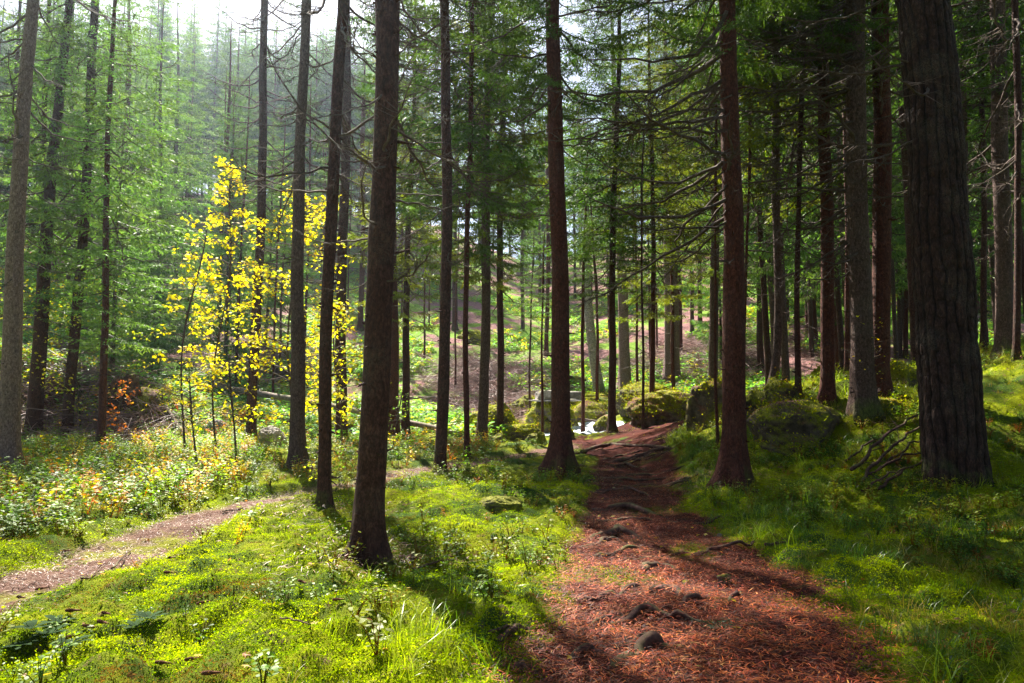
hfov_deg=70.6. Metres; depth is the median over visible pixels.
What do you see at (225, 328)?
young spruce
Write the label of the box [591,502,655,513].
exposed root
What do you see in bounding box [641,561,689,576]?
exposed root
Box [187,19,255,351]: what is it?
spruce tree
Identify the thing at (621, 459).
exposed root
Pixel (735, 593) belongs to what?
exposed root
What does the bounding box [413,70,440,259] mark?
spruce tree
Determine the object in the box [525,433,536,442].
boulder
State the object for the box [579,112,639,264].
spruce tree
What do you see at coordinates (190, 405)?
maple sapling
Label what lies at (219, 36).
spruce tree
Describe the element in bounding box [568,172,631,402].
young spruce
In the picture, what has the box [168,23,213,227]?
spruce tree
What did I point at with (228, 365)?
maple sapling
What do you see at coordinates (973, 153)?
spruce tree
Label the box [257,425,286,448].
boulder
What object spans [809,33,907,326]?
spruce tree
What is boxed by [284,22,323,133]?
spruce tree
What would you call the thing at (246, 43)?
spruce tree
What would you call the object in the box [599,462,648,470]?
exposed root
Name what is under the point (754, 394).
boulder
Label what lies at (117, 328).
young spruce
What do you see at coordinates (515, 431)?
boulder
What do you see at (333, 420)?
boulder
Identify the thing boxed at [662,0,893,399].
spruce tree
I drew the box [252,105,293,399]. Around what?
young spruce
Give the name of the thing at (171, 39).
spruce tree
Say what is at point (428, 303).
young spruce
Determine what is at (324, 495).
spruce tree
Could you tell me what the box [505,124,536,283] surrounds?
spruce tree
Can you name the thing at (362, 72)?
spruce tree
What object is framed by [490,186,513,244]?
spruce tree
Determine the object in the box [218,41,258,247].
spruce tree
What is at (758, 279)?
spruce tree
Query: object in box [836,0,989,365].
spruce tree
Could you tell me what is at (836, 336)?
spruce tree
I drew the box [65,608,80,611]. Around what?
spruce cone
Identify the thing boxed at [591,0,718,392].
spruce tree
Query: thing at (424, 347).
young spruce
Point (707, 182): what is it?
spruce tree
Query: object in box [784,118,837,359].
spruce tree
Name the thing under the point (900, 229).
spruce tree
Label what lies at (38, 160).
spruce tree
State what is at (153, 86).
spruce tree
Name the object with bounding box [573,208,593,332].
young spruce
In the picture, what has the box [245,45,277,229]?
spruce tree
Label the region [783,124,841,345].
spruce tree
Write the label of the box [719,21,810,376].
spruce tree
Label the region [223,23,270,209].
spruce tree
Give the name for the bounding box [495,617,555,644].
exposed root
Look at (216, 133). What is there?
young spruce
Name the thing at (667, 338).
spruce tree
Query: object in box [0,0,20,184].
spruce tree
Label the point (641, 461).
exposed root
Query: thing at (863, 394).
spruce tree
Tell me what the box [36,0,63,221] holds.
spruce tree
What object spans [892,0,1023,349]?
spruce tree
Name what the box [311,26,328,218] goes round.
spruce tree
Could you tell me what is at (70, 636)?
spruce cone
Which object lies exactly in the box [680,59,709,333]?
spruce tree
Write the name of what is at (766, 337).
spruce tree
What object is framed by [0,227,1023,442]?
hillside herbs
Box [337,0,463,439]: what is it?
spruce tree
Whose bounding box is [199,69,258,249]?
spruce tree
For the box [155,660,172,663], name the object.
spruce cone
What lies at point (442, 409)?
spruce tree
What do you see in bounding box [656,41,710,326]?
spruce tree
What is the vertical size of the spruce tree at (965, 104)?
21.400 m
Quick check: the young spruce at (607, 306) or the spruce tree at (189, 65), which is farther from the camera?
the spruce tree at (189, 65)
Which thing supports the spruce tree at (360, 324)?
on the ground at (522, 467)
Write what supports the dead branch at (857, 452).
on the ground at (522, 467)
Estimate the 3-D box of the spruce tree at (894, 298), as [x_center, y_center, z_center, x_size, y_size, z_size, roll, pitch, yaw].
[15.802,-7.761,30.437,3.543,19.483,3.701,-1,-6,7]
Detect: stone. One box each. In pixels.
[204,419,229,434]
[479,496,522,514]
[717,574,731,585]
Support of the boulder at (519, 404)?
on the ground at (522, 467)
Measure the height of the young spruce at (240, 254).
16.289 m
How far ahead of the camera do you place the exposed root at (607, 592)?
5.45 m
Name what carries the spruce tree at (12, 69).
on the ground at (522, 467)
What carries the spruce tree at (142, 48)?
on the ground at (522, 467)
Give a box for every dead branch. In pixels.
[845,433,882,461]
[849,414,918,470]
[851,429,920,474]
[859,423,919,484]
[861,469,904,491]
[867,459,921,489]
[887,440,919,461]
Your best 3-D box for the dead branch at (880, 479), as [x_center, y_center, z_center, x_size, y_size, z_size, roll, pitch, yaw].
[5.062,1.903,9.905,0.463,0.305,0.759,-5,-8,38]
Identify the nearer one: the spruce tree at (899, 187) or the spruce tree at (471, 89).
the spruce tree at (471, 89)
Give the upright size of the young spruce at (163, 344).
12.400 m
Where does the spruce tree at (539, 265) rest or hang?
on the ground at (522, 467)
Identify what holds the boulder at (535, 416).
on the ground at (522, 467)
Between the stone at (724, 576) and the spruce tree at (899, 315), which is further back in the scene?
the spruce tree at (899, 315)
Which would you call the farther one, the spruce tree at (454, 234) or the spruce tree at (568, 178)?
the spruce tree at (568, 178)
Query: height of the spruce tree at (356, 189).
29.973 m
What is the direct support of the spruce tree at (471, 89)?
on the ground at (522, 467)
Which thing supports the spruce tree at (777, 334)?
on the ground at (522, 467)
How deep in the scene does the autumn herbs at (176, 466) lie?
12.75 m
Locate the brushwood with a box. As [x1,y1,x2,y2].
[0,311,820,446]
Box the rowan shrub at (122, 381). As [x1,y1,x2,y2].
[94,379,139,435]
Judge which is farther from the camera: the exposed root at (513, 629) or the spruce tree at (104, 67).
the spruce tree at (104, 67)
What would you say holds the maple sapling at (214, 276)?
on the ground at (522, 467)
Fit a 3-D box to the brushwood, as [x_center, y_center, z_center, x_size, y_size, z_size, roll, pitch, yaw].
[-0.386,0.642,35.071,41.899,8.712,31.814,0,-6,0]
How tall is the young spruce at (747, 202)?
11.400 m
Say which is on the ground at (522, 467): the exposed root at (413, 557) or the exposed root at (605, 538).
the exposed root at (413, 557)
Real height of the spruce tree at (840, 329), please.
21.280 m
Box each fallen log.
[165,404,187,435]
[214,382,463,436]
[410,396,508,399]
[577,418,596,421]
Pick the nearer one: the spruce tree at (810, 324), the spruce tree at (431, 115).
the spruce tree at (810, 324)
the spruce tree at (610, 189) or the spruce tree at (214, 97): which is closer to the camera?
the spruce tree at (610, 189)
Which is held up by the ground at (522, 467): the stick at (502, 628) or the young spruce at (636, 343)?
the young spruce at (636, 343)
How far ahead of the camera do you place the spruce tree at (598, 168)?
89.43 m
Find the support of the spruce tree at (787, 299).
on the ground at (522, 467)
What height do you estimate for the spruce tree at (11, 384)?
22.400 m
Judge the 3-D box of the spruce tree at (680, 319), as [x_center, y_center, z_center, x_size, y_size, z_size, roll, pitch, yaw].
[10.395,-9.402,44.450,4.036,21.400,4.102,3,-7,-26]
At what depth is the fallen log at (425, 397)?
34.48 m
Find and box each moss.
[0,378,1023,682]
[9,342,1023,581]
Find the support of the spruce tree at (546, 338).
on the ground at (522, 467)
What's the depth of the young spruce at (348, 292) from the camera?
53.66 m
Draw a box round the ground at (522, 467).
[0,191,1023,682]
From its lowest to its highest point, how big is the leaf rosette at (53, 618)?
0.043 m
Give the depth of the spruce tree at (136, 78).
62.45 m
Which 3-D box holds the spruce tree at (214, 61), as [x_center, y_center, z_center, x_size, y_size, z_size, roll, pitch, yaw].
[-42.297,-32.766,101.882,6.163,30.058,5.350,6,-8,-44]
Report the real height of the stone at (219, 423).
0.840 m
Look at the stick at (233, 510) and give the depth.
9.50 m
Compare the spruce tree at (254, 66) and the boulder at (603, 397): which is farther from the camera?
the spruce tree at (254, 66)
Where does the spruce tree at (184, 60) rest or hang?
on the ground at (522, 467)
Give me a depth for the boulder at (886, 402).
12.82 m
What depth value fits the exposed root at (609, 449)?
18.87 m
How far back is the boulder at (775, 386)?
14.12 m
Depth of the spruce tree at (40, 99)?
40.39 m
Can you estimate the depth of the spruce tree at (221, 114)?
99.13 m
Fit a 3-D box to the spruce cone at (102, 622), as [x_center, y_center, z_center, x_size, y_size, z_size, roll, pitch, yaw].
[-2.696,1.850,4.764,0.105,0.026,0.026,4,-4,18]
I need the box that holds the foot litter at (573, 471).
[11,339,1023,585]
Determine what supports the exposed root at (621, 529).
on the path at (636, 435)
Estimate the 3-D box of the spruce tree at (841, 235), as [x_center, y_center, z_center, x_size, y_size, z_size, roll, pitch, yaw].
[11.892,-7.365,26.630,4.105,19.143,4.288,4,-7,-37]
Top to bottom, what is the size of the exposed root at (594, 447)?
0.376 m
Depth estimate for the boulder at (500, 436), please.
21.95 m
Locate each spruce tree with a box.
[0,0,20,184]
[0,0,32,216]
[0,0,72,291]
[0,0,124,290]
[0,0,129,440]
[0,0,137,476]
[0,0,181,439]
[0,2,40,185]
[0,3,32,192]
[0,7,20,219]
[0,28,42,220]
[2,38,54,247]
[4,0,213,448]
[11,1,69,241]
[27,55,82,265]
[34,0,121,305]
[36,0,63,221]
[36,2,78,92]
[47,0,145,333]
[47,6,110,281]
[82,20,114,129]
[94,52,139,282]
[97,0,169,307]
[104,2,157,195]
[105,1,135,126]
[115,0,210,359]
[116,51,158,217]
[129,9,169,263]
[129,13,178,283]
[131,0,175,154]
[133,0,183,118]
[133,62,188,248]
[139,0,185,129]
[150,2,180,171]
[154,0,220,288]
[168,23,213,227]
[168,51,213,214]
[169,0,217,216]
[171,20,210,203]
[173,1,213,209]
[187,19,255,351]
[188,0,331,437]
[193,0,241,214]
[196,32,226,216]
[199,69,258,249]
[203,13,226,208]
[204,16,254,216]
[208,4,239,190]
[209,56,228,207]
[210,0,491,510]
[210,33,236,205]
[217,0,371,471]
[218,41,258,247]
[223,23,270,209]
[231,9,257,208]
[239,19,270,177]
[239,22,252,76]
[240,17,305,223]
[240,29,274,228]
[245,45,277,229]
[256,47,292,219]
[262,0,507,570]
[266,52,311,232]
[267,38,274,177]
[268,55,292,217]
[271,36,296,188]
[274,12,324,225]
[279,16,331,241]
[280,0,374,441]
[280,27,299,96]
[281,12,298,62]
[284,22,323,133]
[306,18,360,167]
[309,26,353,236]
[311,16,330,221]
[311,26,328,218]
[313,81,366,229]
[317,23,358,231]
[330,38,372,223]
[337,0,440,441]
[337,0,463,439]
[339,21,374,243]
[347,57,373,331]
[354,28,375,214]
[358,46,375,206]
[365,114,399,188]
[394,0,513,473]
[395,0,565,459]
[396,69,421,245]
[396,99,431,274]
[397,32,439,266]
[411,0,549,443]
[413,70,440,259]
[419,78,439,254]
[423,73,481,330]
[435,1,573,433]
[448,0,644,479]
[470,145,492,255]
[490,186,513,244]
[503,69,550,330]
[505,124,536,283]
[509,131,540,274]
[516,108,567,301]
[519,91,568,299]
[520,23,574,354]
[527,0,836,492]
[532,0,670,432]
[563,82,595,297]
[568,116,602,247]
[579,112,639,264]
[584,4,658,391]
[588,113,622,273]
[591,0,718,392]
[619,103,647,259]
[626,0,719,378]
[627,0,705,384]
[649,0,792,381]
[649,153,706,291]
[650,0,897,406]
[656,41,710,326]
[657,48,709,350]
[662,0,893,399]
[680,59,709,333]
[687,5,819,385]
[691,0,900,427]
[692,4,722,249]
[709,52,835,376]
[719,0,838,380]
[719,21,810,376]
[719,72,810,372]
[735,0,967,406]
[744,210,793,312]
[747,0,1004,397]
[766,190,840,332]
[767,23,872,371]
[770,134,789,322]
[780,1,907,377]
[781,20,901,313]
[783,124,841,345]
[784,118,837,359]
[785,43,893,368]
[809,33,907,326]
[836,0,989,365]
[866,0,1023,360]
[866,32,976,215]
[867,3,1008,195]
[868,76,907,360]
[868,103,968,279]
[870,191,904,345]
[871,138,906,357]
[873,0,1023,217]
[891,109,908,358]
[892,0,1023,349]
[953,0,1023,361]
[959,29,1023,332]
[966,0,1023,317]
[968,40,1023,344]
[968,144,1013,312]
[977,0,1023,208]
[979,0,1023,280]
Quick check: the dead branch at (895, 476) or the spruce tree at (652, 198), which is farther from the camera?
the spruce tree at (652, 198)
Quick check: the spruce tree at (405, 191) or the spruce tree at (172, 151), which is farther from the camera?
the spruce tree at (405, 191)
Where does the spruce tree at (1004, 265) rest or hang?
on the ground at (522, 467)
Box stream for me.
[545,421,627,434]
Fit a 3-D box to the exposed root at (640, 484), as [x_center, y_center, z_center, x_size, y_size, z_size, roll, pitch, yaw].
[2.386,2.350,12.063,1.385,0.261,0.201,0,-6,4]
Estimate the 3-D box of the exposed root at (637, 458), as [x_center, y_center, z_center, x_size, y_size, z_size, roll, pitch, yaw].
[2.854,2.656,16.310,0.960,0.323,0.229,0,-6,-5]
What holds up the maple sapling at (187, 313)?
on the ground at (522, 467)
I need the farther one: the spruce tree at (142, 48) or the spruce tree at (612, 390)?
the spruce tree at (142, 48)
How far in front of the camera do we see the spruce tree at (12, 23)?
61.68 m
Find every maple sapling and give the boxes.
[141,375,221,463]
[152,230,223,458]
[172,154,278,450]
[194,175,363,426]
[198,356,258,461]
[285,298,363,444]
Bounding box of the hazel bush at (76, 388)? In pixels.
[0,270,161,425]
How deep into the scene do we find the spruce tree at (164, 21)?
83.75 m
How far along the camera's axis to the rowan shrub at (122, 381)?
20.47 m
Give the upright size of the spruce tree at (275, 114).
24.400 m
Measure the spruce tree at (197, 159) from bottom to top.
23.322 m
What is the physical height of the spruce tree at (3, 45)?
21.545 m
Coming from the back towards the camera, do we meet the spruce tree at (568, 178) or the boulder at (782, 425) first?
the spruce tree at (568, 178)
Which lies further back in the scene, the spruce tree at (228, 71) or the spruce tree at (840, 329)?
the spruce tree at (228, 71)
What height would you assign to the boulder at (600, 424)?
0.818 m
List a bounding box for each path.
[0,443,582,618]
[495,419,898,682]
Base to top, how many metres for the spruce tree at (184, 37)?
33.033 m
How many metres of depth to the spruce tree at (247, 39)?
96.59 m
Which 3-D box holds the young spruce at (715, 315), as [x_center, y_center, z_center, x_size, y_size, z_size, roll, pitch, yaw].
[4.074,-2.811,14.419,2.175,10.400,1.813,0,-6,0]
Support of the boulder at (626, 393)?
on the ground at (522, 467)
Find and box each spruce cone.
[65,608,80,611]
[66,633,82,639]
[82,624,96,627]
[97,619,108,623]
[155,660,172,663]
[184,657,201,660]
[196,600,210,604]
[201,670,221,674]
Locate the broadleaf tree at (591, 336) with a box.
[568,208,605,393]
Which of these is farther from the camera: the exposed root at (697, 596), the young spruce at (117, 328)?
the young spruce at (117, 328)
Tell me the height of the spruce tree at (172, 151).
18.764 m
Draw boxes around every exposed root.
[335,548,345,560]
[398,553,429,562]
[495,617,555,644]
[513,659,537,674]
[557,605,670,633]
[570,630,667,659]
[574,442,670,453]
[577,485,638,493]
[578,536,640,547]
[582,583,646,601]
[589,524,653,541]
[590,446,624,450]
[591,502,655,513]
[592,544,647,556]
[596,486,647,495]
[598,517,707,526]
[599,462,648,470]
[600,477,666,481]
[603,450,641,459]
[606,459,641,464]
[608,445,669,461]
[609,602,710,627]
[609,631,698,667]
[614,478,689,487]
[616,452,665,467]
[618,465,684,475]
[620,452,652,462]
[620,551,726,559]
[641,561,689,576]
[644,443,682,457]
[648,583,703,603]
[656,479,690,487]
[656,514,699,521]
[666,515,720,524]
[691,540,754,556]
[709,590,747,608]
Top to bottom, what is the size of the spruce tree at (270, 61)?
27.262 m
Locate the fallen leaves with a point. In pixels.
(130, 675)
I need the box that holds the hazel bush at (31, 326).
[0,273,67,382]
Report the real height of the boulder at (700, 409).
2.056 m
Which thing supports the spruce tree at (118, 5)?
on the ground at (522, 467)
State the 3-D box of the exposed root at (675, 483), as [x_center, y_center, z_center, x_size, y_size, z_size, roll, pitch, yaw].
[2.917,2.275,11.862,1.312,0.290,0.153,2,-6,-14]
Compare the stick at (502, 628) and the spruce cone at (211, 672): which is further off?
the stick at (502, 628)
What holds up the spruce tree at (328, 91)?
on the ground at (522, 467)
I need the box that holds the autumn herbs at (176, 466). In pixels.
[0,344,503,543]
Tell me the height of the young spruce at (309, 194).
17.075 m
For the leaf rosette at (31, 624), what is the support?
on the ground at (522, 467)
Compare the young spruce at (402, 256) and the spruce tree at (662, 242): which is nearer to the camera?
the young spruce at (402, 256)
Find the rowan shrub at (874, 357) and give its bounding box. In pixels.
[839,311,898,393]
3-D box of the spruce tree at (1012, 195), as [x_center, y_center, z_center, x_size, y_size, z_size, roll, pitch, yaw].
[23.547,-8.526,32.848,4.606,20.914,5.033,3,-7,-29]
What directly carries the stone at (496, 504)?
on the ground at (522, 467)
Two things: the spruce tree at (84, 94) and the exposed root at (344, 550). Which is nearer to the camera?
the exposed root at (344, 550)
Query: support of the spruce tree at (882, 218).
on the ground at (522, 467)
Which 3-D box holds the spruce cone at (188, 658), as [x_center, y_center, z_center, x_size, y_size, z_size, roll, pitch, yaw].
[-1.826,1.814,4.136,0.096,0.024,0.024,9,-10,-37]
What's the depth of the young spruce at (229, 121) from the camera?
38.56 m
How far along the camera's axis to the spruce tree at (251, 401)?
22.28 m
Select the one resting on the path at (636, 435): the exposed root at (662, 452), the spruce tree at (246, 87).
the exposed root at (662, 452)
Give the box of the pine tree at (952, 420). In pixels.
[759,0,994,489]
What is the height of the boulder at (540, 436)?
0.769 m
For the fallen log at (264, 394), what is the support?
on the ground at (522, 467)
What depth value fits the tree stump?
36.37 m
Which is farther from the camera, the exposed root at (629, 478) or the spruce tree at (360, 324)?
the spruce tree at (360, 324)
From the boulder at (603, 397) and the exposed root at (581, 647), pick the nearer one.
the exposed root at (581, 647)
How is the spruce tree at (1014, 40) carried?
on the ground at (522, 467)
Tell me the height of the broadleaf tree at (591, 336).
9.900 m
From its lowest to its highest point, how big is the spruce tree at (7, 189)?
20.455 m
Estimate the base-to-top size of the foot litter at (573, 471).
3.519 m
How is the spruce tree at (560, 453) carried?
on the ground at (522, 467)
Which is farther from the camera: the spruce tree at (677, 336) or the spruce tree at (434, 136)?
the spruce tree at (434, 136)
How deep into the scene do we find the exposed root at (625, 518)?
9.00 m
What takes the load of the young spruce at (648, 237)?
on the ground at (522, 467)
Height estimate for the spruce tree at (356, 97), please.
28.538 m
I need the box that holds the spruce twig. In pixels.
[689,617,766,631]
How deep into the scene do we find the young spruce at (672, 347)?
29.22 m
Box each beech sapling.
[301,406,337,481]
[388,392,415,448]
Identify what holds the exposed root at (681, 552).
on the path at (636, 435)
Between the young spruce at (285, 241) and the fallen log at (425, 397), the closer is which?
the fallen log at (425, 397)
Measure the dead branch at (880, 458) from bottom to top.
0.910 m
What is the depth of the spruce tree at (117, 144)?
54.27 m
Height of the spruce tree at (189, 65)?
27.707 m
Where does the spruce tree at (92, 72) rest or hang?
on the ground at (522, 467)
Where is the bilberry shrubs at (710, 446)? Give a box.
[0,336,1023,682]
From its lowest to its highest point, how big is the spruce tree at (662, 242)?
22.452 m
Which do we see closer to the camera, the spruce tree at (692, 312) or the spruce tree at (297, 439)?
the spruce tree at (297, 439)
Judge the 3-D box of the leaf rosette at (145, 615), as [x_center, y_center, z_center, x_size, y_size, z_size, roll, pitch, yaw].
[-2.401,1.813,4.768,0.240,0.035,0.204,0,-6,0]
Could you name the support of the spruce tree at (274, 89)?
on the ground at (522, 467)
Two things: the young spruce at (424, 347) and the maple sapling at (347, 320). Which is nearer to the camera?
the maple sapling at (347, 320)
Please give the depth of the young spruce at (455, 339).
36.93 m
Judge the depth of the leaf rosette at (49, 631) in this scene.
4.55 m
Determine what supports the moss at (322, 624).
on the ground at (522, 467)
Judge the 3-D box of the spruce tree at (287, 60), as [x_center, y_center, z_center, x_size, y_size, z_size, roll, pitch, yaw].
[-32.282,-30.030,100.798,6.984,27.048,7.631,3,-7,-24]
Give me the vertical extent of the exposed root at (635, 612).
0.135 m
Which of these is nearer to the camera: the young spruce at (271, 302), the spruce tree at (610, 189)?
the young spruce at (271, 302)
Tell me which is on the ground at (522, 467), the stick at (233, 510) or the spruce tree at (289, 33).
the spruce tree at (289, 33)
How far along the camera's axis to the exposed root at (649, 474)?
13.31 m
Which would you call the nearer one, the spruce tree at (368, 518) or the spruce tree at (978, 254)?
the spruce tree at (368, 518)
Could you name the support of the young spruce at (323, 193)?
on the ground at (522, 467)
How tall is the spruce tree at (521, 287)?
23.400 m
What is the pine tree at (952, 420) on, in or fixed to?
on the ground at (522, 467)
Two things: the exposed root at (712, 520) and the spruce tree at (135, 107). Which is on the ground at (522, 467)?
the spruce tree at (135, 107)
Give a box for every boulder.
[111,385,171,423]
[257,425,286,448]
[314,412,356,431]
[457,329,480,344]
[463,402,523,436]
[490,433,505,441]
[499,418,540,440]
[506,395,533,416]
[524,401,580,432]
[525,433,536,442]
[529,390,580,401]
[534,389,617,408]
[536,431,546,443]
[549,422,577,437]
[571,376,586,388]
[571,399,607,421]
[592,416,607,431]
[616,380,670,418]
[624,385,688,427]
[679,374,721,431]
[746,381,764,418]
[746,393,843,456]
[759,367,810,403]
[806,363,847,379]
[878,393,914,417]
[890,354,916,387]
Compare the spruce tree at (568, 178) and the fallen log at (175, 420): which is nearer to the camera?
the fallen log at (175, 420)
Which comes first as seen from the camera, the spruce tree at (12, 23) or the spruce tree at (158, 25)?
the spruce tree at (12, 23)
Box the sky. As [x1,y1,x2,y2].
[0,0,1021,259]
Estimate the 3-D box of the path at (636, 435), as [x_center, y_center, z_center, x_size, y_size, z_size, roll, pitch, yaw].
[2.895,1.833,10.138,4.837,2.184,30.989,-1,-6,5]
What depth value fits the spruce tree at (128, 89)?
48.15 m
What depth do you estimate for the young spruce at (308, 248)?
30.14 m
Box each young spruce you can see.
[55,114,177,376]
[94,144,206,386]
[176,107,272,382]
[179,95,200,266]
[200,70,244,301]
[203,83,256,353]
[210,77,274,383]
[224,128,255,279]
[231,108,309,351]
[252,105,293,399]
[259,179,323,388]
[261,183,292,363]
[265,175,305,338]
[277,87,336,356]
[307,114,328,279]
[308,153,338,316]
[314,114,340,281]
[319,158,352,291]
[335,168,359,314]
[396,145,414,315]
[403,203,438,363]
[413,159,440,328]
[421,162,461,324]
[435,211,477,390]
[468,130,510,358]
[509,234,550,409]
[513,231,551,432]
[550,134,609,431]
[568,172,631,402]
[569,185,616,377]
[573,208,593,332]
[593,172,615,328]
[604,84,667,382]
[604,122,665,428]
[629,171,662,361]
[632,84,703,389]
[636,156,661,351]
[660,0,781,446]
[686,214,755,365]
[692,1,820,332]
[770,150,818,339]
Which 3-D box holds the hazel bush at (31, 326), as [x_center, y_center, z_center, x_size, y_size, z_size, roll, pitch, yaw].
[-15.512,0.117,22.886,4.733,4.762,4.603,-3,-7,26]
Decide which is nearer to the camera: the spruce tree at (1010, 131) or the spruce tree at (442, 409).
the spruce tree at (442, 409)
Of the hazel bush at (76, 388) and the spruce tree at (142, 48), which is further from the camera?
the spruce tree at (142, 48)
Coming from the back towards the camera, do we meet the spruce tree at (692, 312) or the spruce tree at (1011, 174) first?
the spruce tree at (692, 312)
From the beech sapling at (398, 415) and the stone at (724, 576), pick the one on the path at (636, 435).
the stone at (724, 576)
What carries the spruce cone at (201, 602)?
on the ground at (522, 467)
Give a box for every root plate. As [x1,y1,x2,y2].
[23,376,64,411]
[91,374,147,413]
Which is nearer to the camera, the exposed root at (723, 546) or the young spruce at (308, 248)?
the exposed root at (723, 546)
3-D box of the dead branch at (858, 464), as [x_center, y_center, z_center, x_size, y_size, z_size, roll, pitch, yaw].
[6.009,1.552,11.306,2.426,0.845,0.514,6,-8,-43]
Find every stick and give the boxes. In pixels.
[80,559,124,578]
[91,536,130,568]
[222,505,264,511]
[255,610,314,624]
[412,548,448,569]
[488,610,568,632]
[635,530,676,553]
[764,528,790,545]
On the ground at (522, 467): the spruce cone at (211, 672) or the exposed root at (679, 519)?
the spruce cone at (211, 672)
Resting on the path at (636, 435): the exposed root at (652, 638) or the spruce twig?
the exposed root at (652, 638)
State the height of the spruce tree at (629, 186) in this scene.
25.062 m
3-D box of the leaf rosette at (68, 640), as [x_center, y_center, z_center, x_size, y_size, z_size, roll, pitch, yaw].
[-2.715,1.846,4.426,0.225,0.042,0.227,0,-6,0]
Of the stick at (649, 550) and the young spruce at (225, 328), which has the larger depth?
the young spruce at (225, 328)
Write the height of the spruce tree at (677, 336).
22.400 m
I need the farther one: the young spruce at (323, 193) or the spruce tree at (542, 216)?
the spruce tree at (542, 216)
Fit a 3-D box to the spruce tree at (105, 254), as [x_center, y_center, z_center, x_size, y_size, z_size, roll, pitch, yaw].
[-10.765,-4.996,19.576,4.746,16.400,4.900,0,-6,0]
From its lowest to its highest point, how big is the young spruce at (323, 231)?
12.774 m
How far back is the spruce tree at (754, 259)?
53.34 m
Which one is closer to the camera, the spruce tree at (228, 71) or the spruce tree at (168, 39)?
the spruce tree at (168, 39)
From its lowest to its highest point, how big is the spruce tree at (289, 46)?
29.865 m
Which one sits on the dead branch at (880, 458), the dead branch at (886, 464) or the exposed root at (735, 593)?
the dead branch at (886, 464)
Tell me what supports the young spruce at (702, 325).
on the ground at (522, 467)
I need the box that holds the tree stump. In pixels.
[275,368,288,385]
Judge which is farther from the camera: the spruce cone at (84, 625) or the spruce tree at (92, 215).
the spruce tree at (92, 215)
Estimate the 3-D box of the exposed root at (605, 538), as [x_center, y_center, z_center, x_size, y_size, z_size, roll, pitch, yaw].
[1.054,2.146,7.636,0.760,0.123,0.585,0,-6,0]
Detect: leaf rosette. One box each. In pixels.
[2,636,38,649]
[8,619,52,628]
[30,624,69,637]
[40,615,75,623]
[52,635,90,648]
[116,618,148,627]
[130,611,169,619]
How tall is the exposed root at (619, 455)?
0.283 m
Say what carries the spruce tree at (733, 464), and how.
on the ground at (522, 467)
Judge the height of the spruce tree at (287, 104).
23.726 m
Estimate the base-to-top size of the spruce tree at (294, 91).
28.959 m
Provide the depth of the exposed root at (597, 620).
4.86 m
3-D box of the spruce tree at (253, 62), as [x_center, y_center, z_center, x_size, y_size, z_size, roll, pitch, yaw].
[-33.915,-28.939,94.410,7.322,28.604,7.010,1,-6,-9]
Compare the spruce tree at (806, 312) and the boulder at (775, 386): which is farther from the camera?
the spruce tree at (806, 312)
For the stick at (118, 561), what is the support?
on the path at (134, 535)
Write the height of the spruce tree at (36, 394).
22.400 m
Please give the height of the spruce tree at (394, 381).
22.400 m
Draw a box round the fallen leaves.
[0,393,1023,682]
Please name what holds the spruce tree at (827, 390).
on the ground at (522, 467)
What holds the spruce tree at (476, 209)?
on the ground at (522, 467)
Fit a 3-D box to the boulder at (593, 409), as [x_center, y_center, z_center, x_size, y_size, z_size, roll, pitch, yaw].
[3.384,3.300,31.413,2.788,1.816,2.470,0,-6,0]
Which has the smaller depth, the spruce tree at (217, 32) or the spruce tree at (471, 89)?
the spruce tree at (471, 89)
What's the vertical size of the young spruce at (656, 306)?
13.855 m
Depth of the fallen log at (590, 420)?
26.02 m
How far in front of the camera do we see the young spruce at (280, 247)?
43.75 m
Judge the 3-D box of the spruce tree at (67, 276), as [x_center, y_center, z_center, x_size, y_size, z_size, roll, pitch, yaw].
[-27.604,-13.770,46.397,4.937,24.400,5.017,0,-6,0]
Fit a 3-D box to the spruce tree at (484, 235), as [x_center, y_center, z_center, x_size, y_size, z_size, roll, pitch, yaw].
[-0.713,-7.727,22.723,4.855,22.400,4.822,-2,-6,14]
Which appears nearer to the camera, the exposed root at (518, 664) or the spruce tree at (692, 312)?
the exposed root at (518, 664)
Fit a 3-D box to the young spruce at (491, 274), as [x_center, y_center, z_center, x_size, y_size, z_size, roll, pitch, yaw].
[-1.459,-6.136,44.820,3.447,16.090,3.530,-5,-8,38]
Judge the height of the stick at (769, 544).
0.193 m
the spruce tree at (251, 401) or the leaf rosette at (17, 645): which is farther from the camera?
the spruce tree at (251, 401)
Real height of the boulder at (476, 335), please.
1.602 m
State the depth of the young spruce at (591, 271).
40.19 m
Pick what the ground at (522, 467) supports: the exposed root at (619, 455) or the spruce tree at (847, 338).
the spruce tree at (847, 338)
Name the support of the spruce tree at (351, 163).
on the ground at (522, 467)
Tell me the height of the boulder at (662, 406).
1.935 m
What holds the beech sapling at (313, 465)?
on the ground at (522, 467)

